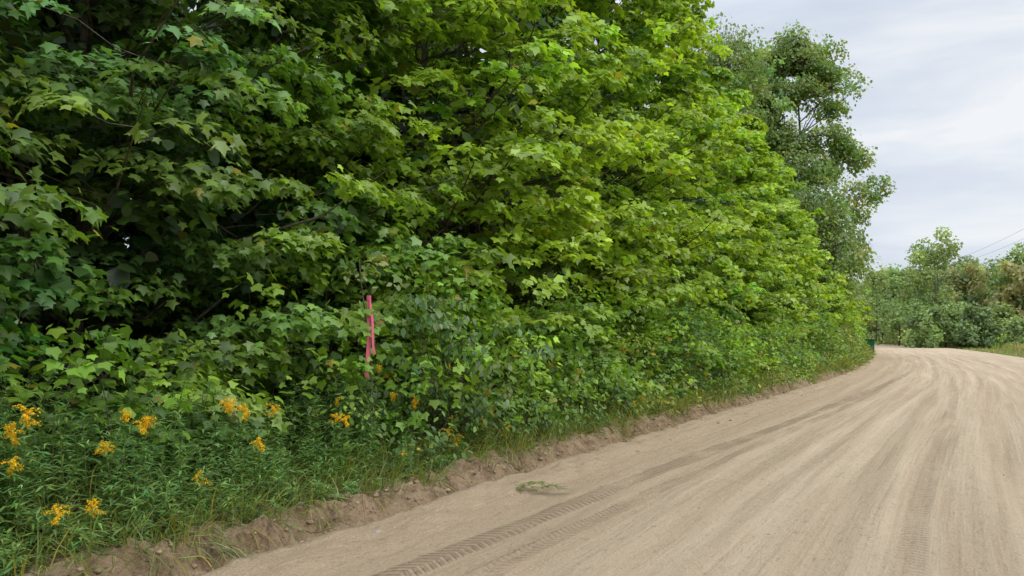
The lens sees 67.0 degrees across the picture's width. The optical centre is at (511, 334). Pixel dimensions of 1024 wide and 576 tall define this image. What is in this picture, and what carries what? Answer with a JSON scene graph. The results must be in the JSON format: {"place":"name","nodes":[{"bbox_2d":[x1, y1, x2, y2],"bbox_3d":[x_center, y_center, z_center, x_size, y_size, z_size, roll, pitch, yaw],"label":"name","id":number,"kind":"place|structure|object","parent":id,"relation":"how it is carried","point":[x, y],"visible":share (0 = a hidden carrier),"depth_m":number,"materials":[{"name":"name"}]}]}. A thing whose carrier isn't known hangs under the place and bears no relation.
{"place":"outdoors","nodes":[
{"label":"outdoors","id":0,"kind":"place"},
{"bbox_2d":[0,354,870,575],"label":"dirt bank","id":1,"kind":"structure","parent":0,"point":[428,494],"depth_m":6.44,"materials":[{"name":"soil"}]},
{"bbox_2d":[0,0,170,468],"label":"maple tree","id":2,"kind":"object","parent":1,"relation":"on","point":[19,196],"visible":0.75,"depth_m":6.32,"materials":[{"name":"green plant"}]},
{"bbox_2d":[0,0,436,486],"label":"maple tree","id":3,"kind":"object","parent":1,"relation":"on","point":[23,257],"visible":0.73,"depth_m":7.74,"materials":[{"name":"green plant"}]},
{"bbox_2d":[0,348,456,575],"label":"goldenrod patch","id":4,"kind":"object","parent":1,"relation":"on","point":[14,462],"visible":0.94,"depth_m":5.83,"materials":[{"name":"green plant"}]},
{"bbox_2d":[57,0,514,423],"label":"maple tree","id":5,"kind":"object","parent":1,"relation":"on","point":[308,143],"visible":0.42,"depth_m":9.90,"materials":[{"name":"green plant"}]},
{"bbox_2d":[0,396,645,575],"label":"verge grass","id":6,"kind":"structure","parent":1,"relation":"on","point":[385,456],"depth_m":6.26,"materials":[{"name":"green plant"}]},
{"bbox_2d":[0,207,735,494],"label":"maple saplings","id":7,"kind":"object","parent":1,"relation":"on","point":[84,369],"visible":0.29,"depth_m":7.59,"materials":[{"name":"green plant"}]},
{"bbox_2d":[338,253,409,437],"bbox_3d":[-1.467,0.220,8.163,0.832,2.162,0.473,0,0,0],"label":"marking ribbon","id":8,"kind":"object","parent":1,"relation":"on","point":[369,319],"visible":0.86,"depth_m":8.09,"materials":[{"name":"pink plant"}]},
{"bbox_2d":[93,407,714,575],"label":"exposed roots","id":9,"kind":"object","parent":1,"relation":"on","point":[413,496],"visible":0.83,"depth_m":6.58,"materials":[{"name":"brown wood"}]},
{"bbox_2d":[76,383,814,575],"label":"soil clods","id":10,"kind":"object","parent":1,"relation":"on","point":[158,551],"visible":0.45,"depth_m":6.99,"materials":[{"name":"brown soil"}]},
{"bbox_2d":[267,330,624,471],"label":"bramble shrubs","id":11,"kind":"object","parent":1,"relation":"on","point":[539,415],"visible":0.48,"depth_m":9.46,"materials":[{"name":"green plant"}]},
{"bbox_2d":[255,0,643,417],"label":"maple tree","id":12,"kind":"object","parent":1,"relation":"on","point":[520,149],"visible":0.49,"depth_m":11.64,"materials":[{"name":"green plant"}]},
{"bbox_2d":[370,293,560,442],"bbox_3d":[-0.805,0.445,9.091,2.760,1.863,1.610,0,0,10],"label":"dogwood shrub","id":13,"kind":"object","parent":1,"relation":"on","point":[422,302],"visible":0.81,"depth_m":8.90,"materials":[{"name":"green plant"}]},
{"bbox_2d":[290,0,690,405],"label":"maple tree","id":14,"kind":"object","parent":1,"relation":"on","point":[578,91],"visible":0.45,"depth_m":13.82,"materials":[{"name":"green plant"}]},
{"bbox_2d":[270,259,820,453],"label":"maple saplings","id":15,"kind":"object","parent":1,"relation":"on","point":[751,344],"visible":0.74,"depth_m":11.06,"materials":[{"name":"green plant"}]},
{"bbox_2d":[435,0,718,387],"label":"maple tree","id":16,"kind":"object","parent":1,"relation":"on","point":[629,256],"visible":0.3,"depth_m":16.07,"materials":[{"name":"green plant"}]},
{"bbox_2d":[476,20,742,356],"bbox_3d":[2.818,-3.811,21.140,6.174,10.423,6.766,0,0,27],"label":"maple tree","id":17,"kind":"object","parent":1,"relation":"on","point":[704,275],"visible":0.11,"depth_m":20.53,"materials":[{"name":"green plant"}]},
{"bbox_2d":[529,0,766,381],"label":"maple tree","id":18,"kind":"object","parent":1,"relation":"on","point":[648,9],"visible":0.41,"depth_m":18.15,"materials":[{"name":"green plant"}]},
{"bbox_2d":[607,0,764,367],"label":"maple tree","id":19,"kind":"object","parent":1,"relation":"on","point":[678,80],"visible":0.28,"depth_m":22.09,"materials":[{"name":"green plant"}]},
{"bbox_2d":[625,70,773,363],"bbox_3d":[5.603,-3.845,24.859,5.666,10.411,5.582,0,0,0],"label":"maple tree","id":20,"kind":"object","parent":1,"relation":"on","point":[733,166],"visible":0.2,"depth_m":24.32,"materials":[{"name":"green plant"}]},
{"bbox_2d":[562,305,844,419],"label":"bramble shrubs","id":21,"kind":"object","parent":1,"relation":"on","point":[637,383],"visible":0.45,"depth_m":16.28,"materials":[{"name":"green plant"}]},
{"bbox_2d":[582,362,842,425],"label":"verge grass","id":22,"kind":"structure","parent":1,"relation":"on","point":[688,402],"depth_m":15.91,"materials":[{"name":"green plant"}]},
{"bbox_2d":[669,66,806,361],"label":"maple tree","id":23,"kind":"object","parent":1,"relation":"on","point":[724,76],"visible":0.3,"depth_m":26.92,"materials":[{"name":"green plant"}]},
{"bbox_2d":[684,128,818,351],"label":"maple tree","id":24,"kind":"object","parent":1,"relation":"on","point":[769,238],"visible":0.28,"depth_m":29.01,"materials":[{"name":"green plant"}]},
{"bbox_2d":[717,115,807,345],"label":"maple tree","id":25,"kind":"object","parent":1,"relation":"on","point":[772,175],"visible":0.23,"depth_m":31.94,"materials":[{"name":"green plant"}]},
{"bbox_2d":[733,194,839,343],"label":"maple tree","id":26,"kind":"object","parent":1,"relation":"on","point":[815,268],"visible":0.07,"depth_m":37.02,"materials":[{"name":"green plant"}]},
{"bbox_2d":[725,151,864,352],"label":"maple tree","id":27,"kind":"object","parent":1,"relation":"on","point":[795,228],"visible":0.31,"depth_m":34.18,"materials":[{"name":"green plant"}]},
{"bbox_2d":[776,245,842,349],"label":"maple tree","id":28,"kind":"object","parent":1,"relation":"on","point":[809,279],"visible":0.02,"depth_m":42.36,"materials":[{"name":"green plant"}]},
{"bbox_2d":[784,298,873,369],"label":"bramble shrubs","id":29,"kind":"object","parent":1,"relation":"on","point":[833,338],"visible":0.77,"depth_m":34.91,"materials":[{"name":"green plant"}]},
{"bbox_2d":[814,258,863,350],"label":"maple tree","id":30,"kind":"object","parent":1,"relation":"on","point":[840,294],"visible":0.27,"depth_m":47.40,"materials":[{"name":"green plant"}]},
{"bbox_2d":[817,261,876,345],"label":"maple tree","id":31,"kind":"object","parent":1,"relation":"on","point":[864,308],"visible":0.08,"depth_m":49.34,"materials":[{"name":"green plant"}]},
{"bbox_2d":[818,346,877,372],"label":"verge grass","id":32,"kind":"structure","parent":1,"relation":"on","point":[845,366],"depth_m":35.33,"materials":[{"name":"green plant"}]},
{"bbox_2d":[834,286,866,343],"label":"maple tree","id":33,"kind":"object","parent":1,"relation":"on","point":[854,325],"visible":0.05,"depth_m":52.58,"materials":[{"name":"green plant"}]},
{"bbox_2d":[842,300,866,334],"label":"maple tree","id":34,"kind":"object","parent":1,"relation":"on","point":[845,315],"visible":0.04,"depth_m":55.22,"materials":[{"name":"green plant"}]},
{"bbox_2d":[846,308,866,328],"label":"maple tree","id":35,"kind":"object","parent":1,"relation":"on","point":[860,321],"depth_m":58.27,"materials":[{"name":"green plant"}]},
{"bbox_2d":[8,320,1023,456],"bbox_3d":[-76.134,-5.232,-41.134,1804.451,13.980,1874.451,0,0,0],"label":"ground","id":36,"kind":"structure","parent":0,"point":[16,322],"depth_m":14.39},
{"bbox_2d":[0,10,96,385],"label":"forest tree","id":37,"kind":"object","parent":36,"relation":"on","point":[35,21],"visible":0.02,"depth_m":9.47,"materials":[{"name":"green plant"}]},
{"bbox_2d":[2,147,100,322],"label":"forest tree","id":38,"kind":"object","parent":36,"relation":"on","point":[17,314],"depth_m":20.05,"materials":[{"name":"green plant"}]},
{"bbox_2d":[2,0,200,389],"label":"forest tree","id":39,"kind":"object","parent":36,"relation":"on","point":[71,3],"visible":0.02,"depth_m":13.39,"materials":[{"name":"green plant"}]},
{"bbox_2d":[36,5,199,348],"bbox_3d":[-9.556,-5.384,16.270,6.954,13.619,7.457,0,0,39],"label":"forest tree","id":40,"kind":"object","parent":36,"relation":"on","point":[43,22],"depth_m":16.64,"materials":[{"name":"green plant"}]},
{"bbox_2d":[0,0,313,401],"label":"forest tree","id":41,"kind":"object","parent":36,"relation":"on","point":[55,36],"visible":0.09,"depth_m":10.95,"materials":[{"name":"green plant"}]},
{"bbox_2d":[119,11,212,326],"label":"forest tree","id":42,"kind":"object","parent":36,"relation":"on","point":[174,13],"visible":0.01,"depth_m":23.28,"materials":[{"name":"green plant"}]},
{"bbox_2d":[83,0,289,364],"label":"forest tree","id":43,"kind":"object","parent":36,"relation":"on","point":[247,208],"visible":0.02,"depth_m":15.69,"materials":[{"name":"green plant"}]},
{"bbox_2d":[120,17,308,322],"bbox_3d":[-8.112,-5.157,21.442,5.356,13.127,7.423,0,0,11],"label":"forest tree","id":44,"kind":"object","parent":36,"relation":"on","point":[304,286],"visible":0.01,"depth_m":21.35,"materials":[{"name":"green plant"}]},
{"bbox_2d":[228,56,330,288],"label":"forest tree","id":45,"kind":"object","parent":36,"relation":"on","point":[317,181],"visible":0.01,"depth_m":22.61,"materials":[{"name":"green plant"}]},
{"bbox_2d":[174,1,433,380],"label":"forest tree","id":46,"kind":"object","parent":36,"relation":"on","point":[254,202],"visible":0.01,"depth_m":14.02,"materials":[{"name":"green plant"}]},
{"bbox_2d":[232,38,433,358],"bbox_3d":[-4.967,-4.164,19.462,6.564,10.672,5.141,0,0,0],"label":"forest tree","id":47,"kind":"object","parent":36,"relation":"on","point":[307,172],"depth_m":19.32,"materials":[{"name":"green plant"}]},
{"bbox_2d":[304,65,440,299],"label":"forest tree","id":48,"kind":"object","parent":36,"relation":"on","point":[407,99],"visible":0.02,"depth_m":21.70,"materials":[{"name":"green plant"}]},
{"bbox_2d":[247,5,511,383],"bbox_3d":[-3.006,-3.984,17.174,5.534,10.601,5.645,0,0,-28],"label":"forest tree","id":49,"kind":"object","parent":36,"relation":"on","point":[411,107],"visible":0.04,"depth_m":17.08,"materials":[{"name":"green plant"}]},
{"bbox_2d":[393,48,500,296],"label":"forest tree","id":50,"kind":"object","parent":36,"relation":"on","point":[460,227],"visible":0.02,"depth_m":24.44,"materials":[{"name":"green plant"}]},
{"bbox_2d":[453,117,523,301],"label":"forest tree","id":51,"kind":"object","parent":36,"relation":"on","point":[480,229],"depth_m":26.83,"materials":[{"name":"green plant"}]},
{"bbox_2d":[412,5,607,363],"bbox_3d":[-1.395,-4.302,20.033,7.020,11.181,5.068,0,0,33],"label":"forest tree","id":52,"kind":"object","parent":36,"relation":"on","point":[507,192],"depth_m":19.31,"materials":[{"name":"green plant"}]},
{"bbox_2d":[483,6,607,336],"bbox_3d":[0.055,-4.684,23.290,5.720,12.070,6.766,0,0,0],"label":"forest tree","id":53,"kind":"object","parent":36,"relation":"on","point":[556,21],"visible":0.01,"depth_m":22.41,"materials":[{"name":"green plant"}]},
{"bbox_2d":[557,88,644,321],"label":"forest tree","id":54,"kind":"object","parent":36,"relation":"on","point":[615,174],"visible":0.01,"depth_m":25.51,"materials":[{"name":"green plant"}]},
{"bbox_2d":[384,335,834,459],"bbox_3d":[5.610,0.757,19.558,1.550,1.501,25.746,0,0,31],"label":"goldenrod patch","id":55,"kind":"object","parent":36,"relation":"on","point":[544,399],"visible":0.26,"depth_m":11.29,"materials":[{"name":"green plant"}]},
{"bbox_2d":[555,89,725,281],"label":"forest tree","id":56,"kind":"object","parent":36,"relation":"on","point":[639,111],"visible":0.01,"depth_m":28.27,"materials":[{"name":"green plant"}]},
{"bbox_2d":[645,183,716,205],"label":"forest tree","id":57,"kind":"object","parent":36,"relation":"on","point":[690,200],"depth_m":32.20,"materials":[{"name":"green plant"}]},
{"bbox_2d":[695,186,751,318],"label":"forest tree","id":58,"kind":"object","parent":36,"relation":"on","point":[722,202],"visible":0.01,"depth_m":36.95,"materials":[{"name":"green plant"}]},
{"bbox_2d":[667,12,810,197],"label":"ash tree","id":59,"kind":"object","parent":36,"relation":"on","point":[740,44],"visible":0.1,"depth_m":48.76,"materials":[{"name":"green plant"}]},
{"bbox_2d":[702,33,797,164],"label":"ash tree","id":60,"kind":"object","parent":36,"relation":"on","point":[748,59],"visible":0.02,"depth_m":59.20,"materials":[{"name":"green plant"}]},
{"bbox_2d":[501,269,1016,337],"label":"distant forest","id":61,"kind":"object","parent":36,"relation":"on","point":[894,295],"depth_m":156.37,"materials":[{"name":"green plant"}]},
{"bbox_2d":[777,193,826,346],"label":"maple tree","id":62,"kind":"object","parent":36,"relation":"on","point":[798,202],"visible":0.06,"depth_m":39.76,"materials":[{"name":"green plant"}]},
{"bbox_2d":[741,19,896,303],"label":"ash tree","id":63,"kind":"object","parent":36,"relation":"on","point":[817,70],"visible":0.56,"depth_m":53.05,"materials":[{"name":"green plant"}]},
{"bbox_2d":[792,177,872,312],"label":"ash tree","id":64,"kind":"object","parent":36,"relation":"on","point":[813,203],"visible":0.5,"depth_m":48.80,"materials":[{"name":"green plant"}]},
{"bbox_2d":[849,226,1023,347],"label":"distant treeline","id":65,"kind":"object","parent":36,"relation":"on","point":[977,305],"visible":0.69,"depth_m":98.26,"materials":[{"name":"green plant"}]},
{"bbox_2d":[882,338,1023,357],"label":"meadow grass","id":66,"kind":"structure","parent":36,"relation":"on","point":[1013,349],"depth_m":78.91,"materials":[{"name":"green plant"}]},
{"bbox_2d":[123,0,1023,283],"label":"sky","id":67,"kind":"structure","parent":0,"point":[943,111],"materials":[{"name":"white"}]},
{"bbox_2d":[196,344,1023,575],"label":"dirt road","id":68,"kind":"structure","parent":0,"point":[825,503],"depth_m":7.34,"materials":[{"name":"beige soil"}]},
{"bbox_2d":[516,481,572,491],"bbox_3d":[0.327,1.525,7.788,0.637,0.099,0.399,0,0,29],"label":"uprooted weed","id":69,"kind":"object","parent":68,"relation":"on","point":[533,482],"visible":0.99,"depth_m":7.76,"materials":[{"name":"green plant"}]},
{"bbox_2d":[865,339,874,354],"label":"utility box","id":70,"kind":"object","parent":68,"relation":"on","point":[870,342],"visible":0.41,"depth_m":57.26,"materials":[{"name":"metal"}]},
{"bbox_2d":[865,342,872,349],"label":"door","id":71,"kind":"structure","parent":70,"relation":"in","point":[870,343],"depth_m":57.26,"materials":[{"name":"green paint"}]}
]}

